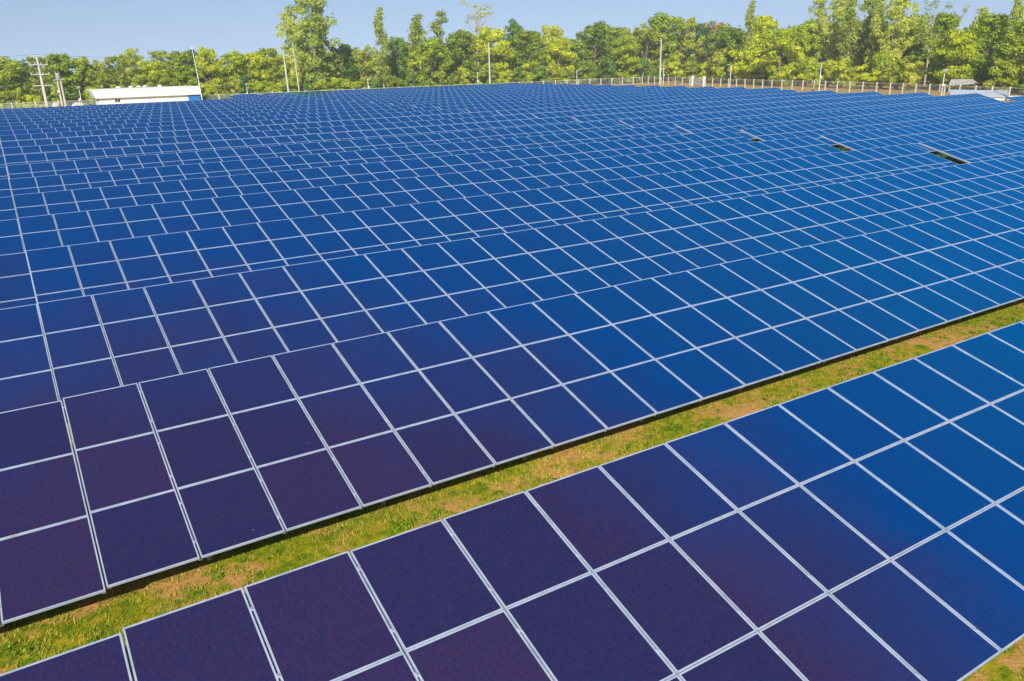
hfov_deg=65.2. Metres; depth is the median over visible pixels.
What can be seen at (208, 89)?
bush
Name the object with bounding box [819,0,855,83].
tree
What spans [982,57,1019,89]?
bush
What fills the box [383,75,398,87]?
bush
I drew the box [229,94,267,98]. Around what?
solar table
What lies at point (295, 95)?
solar table
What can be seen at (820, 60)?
tree
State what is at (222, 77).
tree
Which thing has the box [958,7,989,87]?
tree
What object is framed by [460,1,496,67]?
tree
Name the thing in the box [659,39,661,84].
utility pole
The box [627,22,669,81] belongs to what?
tree
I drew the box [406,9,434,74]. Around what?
tree
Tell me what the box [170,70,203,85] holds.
tree
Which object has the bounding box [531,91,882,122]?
solar table
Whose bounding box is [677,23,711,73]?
tree
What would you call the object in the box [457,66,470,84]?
bush
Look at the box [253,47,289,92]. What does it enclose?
tree
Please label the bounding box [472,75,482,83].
bush
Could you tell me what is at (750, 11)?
tree
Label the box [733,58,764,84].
bush
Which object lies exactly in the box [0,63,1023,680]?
ground
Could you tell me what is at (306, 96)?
solar table
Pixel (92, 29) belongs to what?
sky
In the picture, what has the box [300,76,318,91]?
bush
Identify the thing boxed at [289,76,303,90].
bush
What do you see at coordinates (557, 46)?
tree
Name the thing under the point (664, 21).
tree
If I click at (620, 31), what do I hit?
tree
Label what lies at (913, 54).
tree
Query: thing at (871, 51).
tree
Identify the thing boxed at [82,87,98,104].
bush
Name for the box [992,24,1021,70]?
tree
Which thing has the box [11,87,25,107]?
bush
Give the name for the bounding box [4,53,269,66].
power line
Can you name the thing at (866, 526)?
solar table
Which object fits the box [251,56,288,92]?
tree
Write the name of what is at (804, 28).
tree
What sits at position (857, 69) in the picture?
bush
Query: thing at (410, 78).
bush
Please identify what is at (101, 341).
solar table
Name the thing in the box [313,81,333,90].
bush
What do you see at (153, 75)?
tree
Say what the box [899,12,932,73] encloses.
tree
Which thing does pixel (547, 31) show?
tree
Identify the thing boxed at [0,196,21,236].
solar table
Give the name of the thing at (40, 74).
utility pole
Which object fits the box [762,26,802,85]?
tree
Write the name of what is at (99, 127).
solar table
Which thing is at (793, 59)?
bush
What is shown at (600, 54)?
tree
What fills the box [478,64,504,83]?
bush
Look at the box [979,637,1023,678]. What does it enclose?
grass
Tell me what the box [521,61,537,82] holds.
bush
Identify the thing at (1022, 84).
bush
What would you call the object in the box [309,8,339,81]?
tree
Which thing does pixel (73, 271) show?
solar table
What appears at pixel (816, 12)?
tree
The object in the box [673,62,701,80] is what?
bush
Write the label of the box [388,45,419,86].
tree
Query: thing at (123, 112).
solar table
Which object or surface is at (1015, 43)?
tree
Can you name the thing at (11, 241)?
solar table
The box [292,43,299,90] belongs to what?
utility pole
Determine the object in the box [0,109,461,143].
solar table
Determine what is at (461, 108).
solar table
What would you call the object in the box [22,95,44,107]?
bush
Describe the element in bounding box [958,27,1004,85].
tree
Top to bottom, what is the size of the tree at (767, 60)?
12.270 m
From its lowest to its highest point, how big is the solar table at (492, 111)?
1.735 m
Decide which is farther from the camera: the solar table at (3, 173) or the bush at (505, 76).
the bush at (505, 76)
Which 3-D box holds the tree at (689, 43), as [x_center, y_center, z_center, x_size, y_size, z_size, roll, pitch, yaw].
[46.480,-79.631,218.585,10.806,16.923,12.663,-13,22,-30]
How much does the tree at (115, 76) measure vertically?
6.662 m
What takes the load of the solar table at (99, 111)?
on the ground at (1002, 667)
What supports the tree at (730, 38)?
on the ground at (1002, 667)
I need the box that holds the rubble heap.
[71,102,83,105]
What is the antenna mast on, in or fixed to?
on the ground at (1002, 667)
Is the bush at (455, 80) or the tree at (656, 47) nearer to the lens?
the bush at (455, 80)
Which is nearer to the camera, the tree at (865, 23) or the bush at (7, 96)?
the bush at (7, 96)
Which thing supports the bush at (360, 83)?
on the ground at (1002, 667)
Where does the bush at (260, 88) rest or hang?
on the ground at (1002, 667)
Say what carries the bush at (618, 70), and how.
on the ground at (1002, 667)
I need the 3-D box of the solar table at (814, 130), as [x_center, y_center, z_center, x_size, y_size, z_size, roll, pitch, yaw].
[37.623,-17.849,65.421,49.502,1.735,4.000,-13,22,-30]
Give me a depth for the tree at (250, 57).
161.99 m
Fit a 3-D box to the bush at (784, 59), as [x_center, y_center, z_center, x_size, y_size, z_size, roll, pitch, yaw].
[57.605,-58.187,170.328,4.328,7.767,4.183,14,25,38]
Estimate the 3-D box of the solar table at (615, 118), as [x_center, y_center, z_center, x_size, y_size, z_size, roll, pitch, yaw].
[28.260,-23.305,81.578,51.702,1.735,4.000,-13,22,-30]
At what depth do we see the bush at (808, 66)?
160.60 m
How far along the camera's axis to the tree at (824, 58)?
177.98 m
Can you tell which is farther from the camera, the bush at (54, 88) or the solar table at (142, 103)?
the bush at (54, 88)
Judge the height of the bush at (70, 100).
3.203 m
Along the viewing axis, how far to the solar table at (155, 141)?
61.50 m
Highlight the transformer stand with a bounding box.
[53,71,66,105]
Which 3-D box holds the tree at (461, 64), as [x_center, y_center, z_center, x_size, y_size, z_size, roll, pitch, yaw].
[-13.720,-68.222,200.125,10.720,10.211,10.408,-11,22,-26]
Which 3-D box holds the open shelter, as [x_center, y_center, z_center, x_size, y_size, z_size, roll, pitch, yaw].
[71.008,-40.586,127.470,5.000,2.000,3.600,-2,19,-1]
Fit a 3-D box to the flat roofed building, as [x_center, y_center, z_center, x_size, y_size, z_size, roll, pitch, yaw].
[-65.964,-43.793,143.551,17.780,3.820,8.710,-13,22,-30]
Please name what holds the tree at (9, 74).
on the ground at (1002, 667)
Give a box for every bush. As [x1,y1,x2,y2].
[0,90,24,108]
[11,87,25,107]
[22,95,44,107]
[43,95,55,106]
[51,84,71,104]
[59,91,80,105]
[73,93,90,104]
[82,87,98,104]
[110,84,127,87]
[145,82,153,86]
[195,84,207,99]
[200,83,217,99]
[217,82,230,98]
[229,78,245,95]
[234,74,253,93]
[247,83,272,94]
[266,81,284,92]
[282,77,295,91]
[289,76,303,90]
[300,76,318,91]
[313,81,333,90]
[329,77,352,90]
[346,81,360,88]
[354,81,367,88]
[361,78,380,88]
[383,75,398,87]
[394,79,407,87]
[405,72,416,86]
[418,65,430,86]
[429,70,446,85]
[447,75,462,85]
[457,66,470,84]
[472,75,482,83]
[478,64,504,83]
[496,72,511,82]
[512,65,525,83]
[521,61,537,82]
[531,65,552,83]
[543,63,559,83]
[552,66,572,83]
[575,65,589,83]
[578,60,597,83]
[602,59,617,83]
[603,69,621,83]
[634,57,651,82]
[649,66,659,81]
[667,57,683,80]
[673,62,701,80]
[698,61,716,82]
[710,46,729,83]
[728,50,750,83]
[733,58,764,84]
[756,62,777,84]
[777,52,791,79]
[787,51,806,85]
[791,56,824,85]
[812,59,836,86]
[829,57,851,87]
[843,64,867,87]
[847,72,879,87]
[866,51,892,88]
[880,58,910,89]
[899,60,923,89]
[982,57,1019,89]
[999,76,1023,90]
[1018,65,1023,89]
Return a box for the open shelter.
[936,79,979,91]
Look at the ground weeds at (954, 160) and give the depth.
50.06 m
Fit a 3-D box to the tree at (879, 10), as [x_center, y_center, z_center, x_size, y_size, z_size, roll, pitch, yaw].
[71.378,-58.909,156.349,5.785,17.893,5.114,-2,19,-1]
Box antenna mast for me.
[191,47,202,99]
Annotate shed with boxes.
[948,90,1014,100]
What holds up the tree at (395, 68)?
on the ground at (1002, 667)
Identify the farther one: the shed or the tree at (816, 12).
the tree at (816, 12)
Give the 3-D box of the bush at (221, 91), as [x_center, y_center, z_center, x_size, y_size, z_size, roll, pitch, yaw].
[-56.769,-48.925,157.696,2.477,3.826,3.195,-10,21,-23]
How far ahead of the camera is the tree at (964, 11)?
140.07 m
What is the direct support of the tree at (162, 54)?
on the ground at (1002, 667)
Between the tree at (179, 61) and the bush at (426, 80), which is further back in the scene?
the bush at (426, 80)
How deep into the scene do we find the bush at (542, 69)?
192.21 m
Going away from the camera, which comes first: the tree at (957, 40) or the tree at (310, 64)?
the tree at (957, 40)
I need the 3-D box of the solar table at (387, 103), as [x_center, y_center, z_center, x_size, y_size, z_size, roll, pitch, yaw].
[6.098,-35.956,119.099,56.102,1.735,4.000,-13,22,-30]
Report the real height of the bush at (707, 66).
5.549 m
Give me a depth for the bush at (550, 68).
194.78 m
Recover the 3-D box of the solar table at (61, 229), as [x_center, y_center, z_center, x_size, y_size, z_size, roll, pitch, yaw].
[1.407,-7.030,37.120,41.784,1.725,3.979,-13,22,-30]
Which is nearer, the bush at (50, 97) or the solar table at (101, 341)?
the solar table at (101, 341)
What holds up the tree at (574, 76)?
on the ground at (1002, 667)
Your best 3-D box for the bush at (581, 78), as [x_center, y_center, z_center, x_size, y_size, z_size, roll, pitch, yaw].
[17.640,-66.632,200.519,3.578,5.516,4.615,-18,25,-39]
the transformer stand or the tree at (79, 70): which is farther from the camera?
the tree at (79, 70)
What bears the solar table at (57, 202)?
on the ground at (1002, 667)
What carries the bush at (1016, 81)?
on the ground at (1002, 667)
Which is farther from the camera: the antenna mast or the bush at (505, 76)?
the bush at (505, 76)
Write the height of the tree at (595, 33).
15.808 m
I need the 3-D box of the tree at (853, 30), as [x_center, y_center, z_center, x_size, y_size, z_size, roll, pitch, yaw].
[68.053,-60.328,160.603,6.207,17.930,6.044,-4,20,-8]
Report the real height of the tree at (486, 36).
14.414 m
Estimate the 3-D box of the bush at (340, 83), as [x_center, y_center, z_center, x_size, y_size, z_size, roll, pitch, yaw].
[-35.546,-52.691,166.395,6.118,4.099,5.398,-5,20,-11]
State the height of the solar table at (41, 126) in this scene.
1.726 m
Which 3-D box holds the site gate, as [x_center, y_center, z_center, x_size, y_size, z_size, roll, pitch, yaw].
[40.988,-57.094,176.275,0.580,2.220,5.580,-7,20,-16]
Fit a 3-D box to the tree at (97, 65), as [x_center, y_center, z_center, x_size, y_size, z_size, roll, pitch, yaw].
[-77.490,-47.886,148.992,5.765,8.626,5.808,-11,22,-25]
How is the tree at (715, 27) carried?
on the ground at (1002, 667)
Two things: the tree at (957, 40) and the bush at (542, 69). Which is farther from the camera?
the bush at (542, 69)
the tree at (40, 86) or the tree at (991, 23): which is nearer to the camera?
the tree at (991, 23)
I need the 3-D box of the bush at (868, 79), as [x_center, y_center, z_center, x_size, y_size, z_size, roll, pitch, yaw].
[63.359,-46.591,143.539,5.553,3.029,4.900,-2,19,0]
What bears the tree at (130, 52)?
on the ground at (1002, 667)
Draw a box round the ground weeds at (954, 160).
[749,139,964,164]
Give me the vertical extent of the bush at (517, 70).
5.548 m
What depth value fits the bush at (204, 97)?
153.31 m
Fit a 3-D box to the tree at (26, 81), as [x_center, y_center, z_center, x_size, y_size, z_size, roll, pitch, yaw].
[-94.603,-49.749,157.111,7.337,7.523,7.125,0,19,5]
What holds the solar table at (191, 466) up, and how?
on the ground at (1002, 667)
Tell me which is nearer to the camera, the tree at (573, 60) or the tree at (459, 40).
the tree at (459, 40)
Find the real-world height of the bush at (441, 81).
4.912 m
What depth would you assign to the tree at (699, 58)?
238.25 m
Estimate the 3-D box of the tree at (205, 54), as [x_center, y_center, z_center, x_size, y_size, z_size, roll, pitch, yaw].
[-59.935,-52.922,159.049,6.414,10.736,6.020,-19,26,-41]
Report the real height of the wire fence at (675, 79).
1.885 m
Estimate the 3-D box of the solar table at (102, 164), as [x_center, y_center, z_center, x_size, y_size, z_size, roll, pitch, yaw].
[-8.857,-12.298,52.746,41.781,1.725,3.979,-13,22,-30]
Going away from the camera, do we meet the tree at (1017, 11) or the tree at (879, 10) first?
the tree at (1017, 11)
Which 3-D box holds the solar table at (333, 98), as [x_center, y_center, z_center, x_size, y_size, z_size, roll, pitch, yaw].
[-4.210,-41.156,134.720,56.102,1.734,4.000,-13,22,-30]
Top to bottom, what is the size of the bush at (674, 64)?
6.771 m
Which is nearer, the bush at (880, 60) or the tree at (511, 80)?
the bush at (880, 60)
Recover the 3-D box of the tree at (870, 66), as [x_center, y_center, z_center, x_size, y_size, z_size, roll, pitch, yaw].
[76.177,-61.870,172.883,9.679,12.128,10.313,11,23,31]
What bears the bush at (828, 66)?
on the ground at (1002, 667)
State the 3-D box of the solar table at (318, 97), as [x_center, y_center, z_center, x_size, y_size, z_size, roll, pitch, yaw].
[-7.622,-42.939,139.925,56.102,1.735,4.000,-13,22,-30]
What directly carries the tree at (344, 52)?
on the ground at (1002, 667)
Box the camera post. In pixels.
[941,69,947,95]
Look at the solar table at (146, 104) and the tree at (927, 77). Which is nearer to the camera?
the solar table at (146, 104)
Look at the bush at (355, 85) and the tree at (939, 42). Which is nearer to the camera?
the tree at (939, 42)
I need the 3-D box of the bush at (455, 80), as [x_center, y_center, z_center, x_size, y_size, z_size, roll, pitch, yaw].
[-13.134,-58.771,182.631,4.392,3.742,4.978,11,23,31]
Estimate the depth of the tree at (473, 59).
204.97 m
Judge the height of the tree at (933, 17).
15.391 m
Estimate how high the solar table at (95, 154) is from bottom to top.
1.725 m
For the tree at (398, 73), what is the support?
on the ground at (1002, 667)
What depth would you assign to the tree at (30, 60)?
143.38 m
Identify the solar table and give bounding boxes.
[0,96,288,109]
[0,97,301,113]
[0,98,316,115]
[0,99,330,116]
[0,101,346,119]
[0,102,365,124]
[0,103,385,128]
[0,105,407,131]
[0,107,432,140]
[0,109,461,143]
[0,157,8,176]
[0,167,12,195]
[0,178,11,196]
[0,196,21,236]
[0,219,24,254]
[0,252,41,324]
[0,304,58,412]
[0,400,105,626]
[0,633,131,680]
[1,112,492,157]
[2,114,528,161]
[4,117,571,178]
[7,120,623,190]
[9,125,680,210]
[13,130,752,217]
[18,136,843,251]
[26,144,958,302]
[37,155,1023,408]
[63,202,1023,589]
[122,320,1023,680]
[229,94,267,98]
[232,95,278,98]
[263,83,519,95]
[273,83,534,96]
[284,83,551,96]
[296,84,571,97]
[309,84,590,99]
[322,85,612,100]
[337,85,634,101]
[353,85,659,103]
[371,86,687,105]
[391,87,713,107]
[413,87,746,109]
[438,88,780,112]
[465,89,796,115]
[496,90,838,118]
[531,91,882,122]
[572,92,931,128]
[619,93,1002,133]
[675,96,1023,138]
[740,104,1023,145]
[820,114,1023,151]
[919,130,1023,163]
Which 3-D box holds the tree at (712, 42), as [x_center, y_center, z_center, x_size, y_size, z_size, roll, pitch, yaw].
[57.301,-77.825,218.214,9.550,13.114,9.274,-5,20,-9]
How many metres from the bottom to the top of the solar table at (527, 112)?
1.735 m
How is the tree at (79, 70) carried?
on the ground at (1002, 667)
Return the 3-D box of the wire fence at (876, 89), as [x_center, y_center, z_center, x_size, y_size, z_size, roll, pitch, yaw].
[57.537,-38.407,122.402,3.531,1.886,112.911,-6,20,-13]
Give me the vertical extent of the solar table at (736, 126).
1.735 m
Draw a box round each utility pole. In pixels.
[28,54,52,106]
[281,50,288,91]
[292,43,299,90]
[487,42,490,82]
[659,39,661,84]
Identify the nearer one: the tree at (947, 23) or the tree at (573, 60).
the tree at (947, 23)
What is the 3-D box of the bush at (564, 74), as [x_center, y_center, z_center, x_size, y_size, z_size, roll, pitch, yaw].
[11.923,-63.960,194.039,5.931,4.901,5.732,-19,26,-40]
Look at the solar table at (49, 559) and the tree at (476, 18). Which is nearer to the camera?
the solar table at (49, 559)
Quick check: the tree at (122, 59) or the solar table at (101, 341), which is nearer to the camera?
the solar table at (101, 341)
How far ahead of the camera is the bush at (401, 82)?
174.30 m
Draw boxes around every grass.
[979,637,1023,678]
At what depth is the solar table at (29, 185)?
44.91 m
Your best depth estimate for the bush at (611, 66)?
200.30 m
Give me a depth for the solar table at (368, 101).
122.62 m
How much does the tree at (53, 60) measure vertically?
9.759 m
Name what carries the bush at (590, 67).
on the ground at (1002, 667)
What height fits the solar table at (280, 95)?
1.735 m
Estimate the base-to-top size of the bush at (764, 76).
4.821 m
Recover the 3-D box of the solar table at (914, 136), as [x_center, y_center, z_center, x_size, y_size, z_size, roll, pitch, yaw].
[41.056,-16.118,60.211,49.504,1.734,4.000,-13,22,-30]
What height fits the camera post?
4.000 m
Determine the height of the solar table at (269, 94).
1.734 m
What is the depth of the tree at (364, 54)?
179.12 m
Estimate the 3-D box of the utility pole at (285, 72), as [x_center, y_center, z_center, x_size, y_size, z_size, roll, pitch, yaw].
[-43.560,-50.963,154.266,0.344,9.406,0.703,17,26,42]
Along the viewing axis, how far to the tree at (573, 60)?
221.35 m
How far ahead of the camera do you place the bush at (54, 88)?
142.36 m
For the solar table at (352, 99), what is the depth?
128.24 m
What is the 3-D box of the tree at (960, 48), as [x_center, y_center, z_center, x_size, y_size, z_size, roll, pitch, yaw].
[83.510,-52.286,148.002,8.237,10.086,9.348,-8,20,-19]
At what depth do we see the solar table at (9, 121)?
93.76 m
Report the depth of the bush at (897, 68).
137.96 m
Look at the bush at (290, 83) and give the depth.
162.24 m
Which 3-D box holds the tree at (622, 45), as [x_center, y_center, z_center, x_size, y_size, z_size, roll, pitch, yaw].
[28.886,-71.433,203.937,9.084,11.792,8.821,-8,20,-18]
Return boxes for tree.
[0,56,40,107]
[19,68,46,103]
[21,56,51,103]
[22,72,64,103]
[37,53,83,96]
[60,56,99,104]
[81,59,109,90]
[96,55,141,88]
[99,70,126,88]
[109,72,145,85]
[119,47,143,87]
[132,59,170,86]
[147,49,178,86]
[165,51,198,85]
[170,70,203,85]
[184,49,213,85]
[193,46,226,99]
[198,68,229,93]
[215,50,258,98]
[237,52,272,86]
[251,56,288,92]
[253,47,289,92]
[269,55,291,90]
[273,10,311,90]
[282,0,339,90]
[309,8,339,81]
[319,43,364,88]
[332,55,366,87]
[342,57,381,87]
[346,45,378,87]
[370,7,390,87]
[370,53,407,87]
[386,36,411,87]
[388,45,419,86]
[390,41,415,73]
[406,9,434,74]
[406,38,452,85]
[417,42,463,85]
[427,9,458,77]
[437,50,476,74]
[443,29,485,84]
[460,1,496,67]
[469,26,516,83]
[472,51,502,82]
[486,56,511,71]
[501,17,531,76]
[501,45,538,82]
[509,30,551,82]
[531,24,564,83]
[543,36,576,79]
[550,46,579,76]
[561,38,595,81]
[571,20,616,83]
[579,45,615,77]
[597,26,636,80]
[610,36,642,83]
[612,31,644,68]
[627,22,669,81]
[637,11,688,80]
[640,38,671,78]
[664,16,706,79]
[668,32,697,70]
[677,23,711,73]
[693,37,713,62]
[701,20,724,66]
[706,31,731,75]
[708,23,746,82]
[736,0,756,82]
[743,15,778,83]
[750,31,778,63]
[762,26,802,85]
[775,19,822,83]
[796,22,831,82]
[806,0,831,83]
[818,22,841,76]
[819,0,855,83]
[832,25,872,75]
[833,0,864,74]
[850,28,873,81]
[852,0,880,73]
[863,0,888,75]
[867,35,892,83]
[871,0,920,85]
[890,22,932,83]
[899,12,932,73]
[914,0,952,85]
[919,33,938,80]
[921,12,963,88]
[931,31,948,61]
[934,29,981,89]
[943,4,970,65]
[945,29,970,78]
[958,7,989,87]
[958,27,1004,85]
[966,12,1017,89]
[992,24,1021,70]
[994,0,1023,77]
[997,19,1023,92]
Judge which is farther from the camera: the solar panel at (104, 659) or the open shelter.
the open shelter
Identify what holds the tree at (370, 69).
on the ground at (1002, 667)
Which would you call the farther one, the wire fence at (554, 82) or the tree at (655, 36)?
the tree at (655, 36)
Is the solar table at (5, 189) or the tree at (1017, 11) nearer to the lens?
the solar table at (5, 189)
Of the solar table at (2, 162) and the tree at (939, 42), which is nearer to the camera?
the solar table at (2, 162)
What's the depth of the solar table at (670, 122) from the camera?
73.33 m
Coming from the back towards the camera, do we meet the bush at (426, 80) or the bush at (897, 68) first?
the bush at (426, 80)
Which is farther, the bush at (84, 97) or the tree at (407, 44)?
the tree at (407, 44)
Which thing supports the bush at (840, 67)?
on the ground at (1002, 667)
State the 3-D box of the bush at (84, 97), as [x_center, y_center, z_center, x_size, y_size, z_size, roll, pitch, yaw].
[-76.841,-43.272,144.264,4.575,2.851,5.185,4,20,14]
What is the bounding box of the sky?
[0,0,1023,72]
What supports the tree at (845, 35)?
on the ground at (1002, 667)
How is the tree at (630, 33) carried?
on the ground at (1002, 667)
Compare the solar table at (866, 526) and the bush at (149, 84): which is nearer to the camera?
the solar table at (866, 526)
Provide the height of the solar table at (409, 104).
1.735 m
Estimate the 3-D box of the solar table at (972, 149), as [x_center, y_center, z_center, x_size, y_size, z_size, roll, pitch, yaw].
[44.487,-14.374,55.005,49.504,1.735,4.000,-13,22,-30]
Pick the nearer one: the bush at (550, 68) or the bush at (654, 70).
the bush at (550, 68)
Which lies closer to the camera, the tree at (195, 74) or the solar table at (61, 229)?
the solar table at (61, 229)
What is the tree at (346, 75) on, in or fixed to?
on the ground at (1002, 667)
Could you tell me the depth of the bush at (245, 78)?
157.85 m
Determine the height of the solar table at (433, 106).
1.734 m
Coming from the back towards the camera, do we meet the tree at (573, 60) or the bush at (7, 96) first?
the tree at (573, 60)
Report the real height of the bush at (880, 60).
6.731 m
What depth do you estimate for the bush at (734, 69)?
182.03 m
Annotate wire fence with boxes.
[1,77,640,108]
[642,76,690,85]
[704,78,1023,99]
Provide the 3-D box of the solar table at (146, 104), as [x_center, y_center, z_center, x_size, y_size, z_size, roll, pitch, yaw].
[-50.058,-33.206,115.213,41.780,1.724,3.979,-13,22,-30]
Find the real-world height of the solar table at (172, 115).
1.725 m
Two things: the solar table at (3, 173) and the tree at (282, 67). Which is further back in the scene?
the tree at (282, 67)
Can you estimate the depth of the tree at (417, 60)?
177.14 m
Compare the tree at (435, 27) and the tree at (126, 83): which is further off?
the tree at (435, 27)
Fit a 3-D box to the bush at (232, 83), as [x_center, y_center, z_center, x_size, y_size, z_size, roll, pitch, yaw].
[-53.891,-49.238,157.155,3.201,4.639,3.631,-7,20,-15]
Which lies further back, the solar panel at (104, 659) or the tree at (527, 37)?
the tree at (527, 37)
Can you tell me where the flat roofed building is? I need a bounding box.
[85,85,200,104]
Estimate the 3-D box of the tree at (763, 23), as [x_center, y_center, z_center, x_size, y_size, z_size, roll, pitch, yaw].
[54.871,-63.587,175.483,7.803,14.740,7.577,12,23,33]
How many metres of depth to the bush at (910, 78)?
134.00 m
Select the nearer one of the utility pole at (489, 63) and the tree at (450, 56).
the utility pole at (489, 63)
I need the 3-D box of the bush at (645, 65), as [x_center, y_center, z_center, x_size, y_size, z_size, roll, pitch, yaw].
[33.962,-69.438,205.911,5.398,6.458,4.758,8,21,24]
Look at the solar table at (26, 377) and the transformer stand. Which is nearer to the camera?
the solar table at (26, 377)
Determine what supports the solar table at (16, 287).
on the ground at (1002, 667)
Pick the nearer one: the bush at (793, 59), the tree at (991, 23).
the tree at (991, 23)
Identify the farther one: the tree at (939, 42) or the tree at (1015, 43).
the tree at (939, 42)
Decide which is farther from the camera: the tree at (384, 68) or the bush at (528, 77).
the bush at (528, 77)
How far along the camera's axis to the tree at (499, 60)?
209.91 m
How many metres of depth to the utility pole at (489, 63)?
180.64 m
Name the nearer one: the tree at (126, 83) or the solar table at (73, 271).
the solar table at (73, 271)
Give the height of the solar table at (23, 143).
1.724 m
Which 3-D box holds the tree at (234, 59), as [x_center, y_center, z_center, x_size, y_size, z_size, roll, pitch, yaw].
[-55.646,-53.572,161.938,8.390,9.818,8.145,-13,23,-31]
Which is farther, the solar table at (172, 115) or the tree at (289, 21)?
the tree at (289, 21)
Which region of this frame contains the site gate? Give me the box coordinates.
[691,76,705,85]
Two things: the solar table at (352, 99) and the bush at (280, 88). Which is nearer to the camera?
the solar table at (352, 99)
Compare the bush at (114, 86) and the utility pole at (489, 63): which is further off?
the utility pole at (489, 63)
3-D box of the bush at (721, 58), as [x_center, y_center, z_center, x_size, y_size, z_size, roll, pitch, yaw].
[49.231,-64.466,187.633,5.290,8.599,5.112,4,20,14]
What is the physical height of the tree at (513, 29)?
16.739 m
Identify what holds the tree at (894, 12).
on the ground at (1002, 667)
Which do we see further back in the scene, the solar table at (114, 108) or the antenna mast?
the antenna mast
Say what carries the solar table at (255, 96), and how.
on the ground at (1002, 667)
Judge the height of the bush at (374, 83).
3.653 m

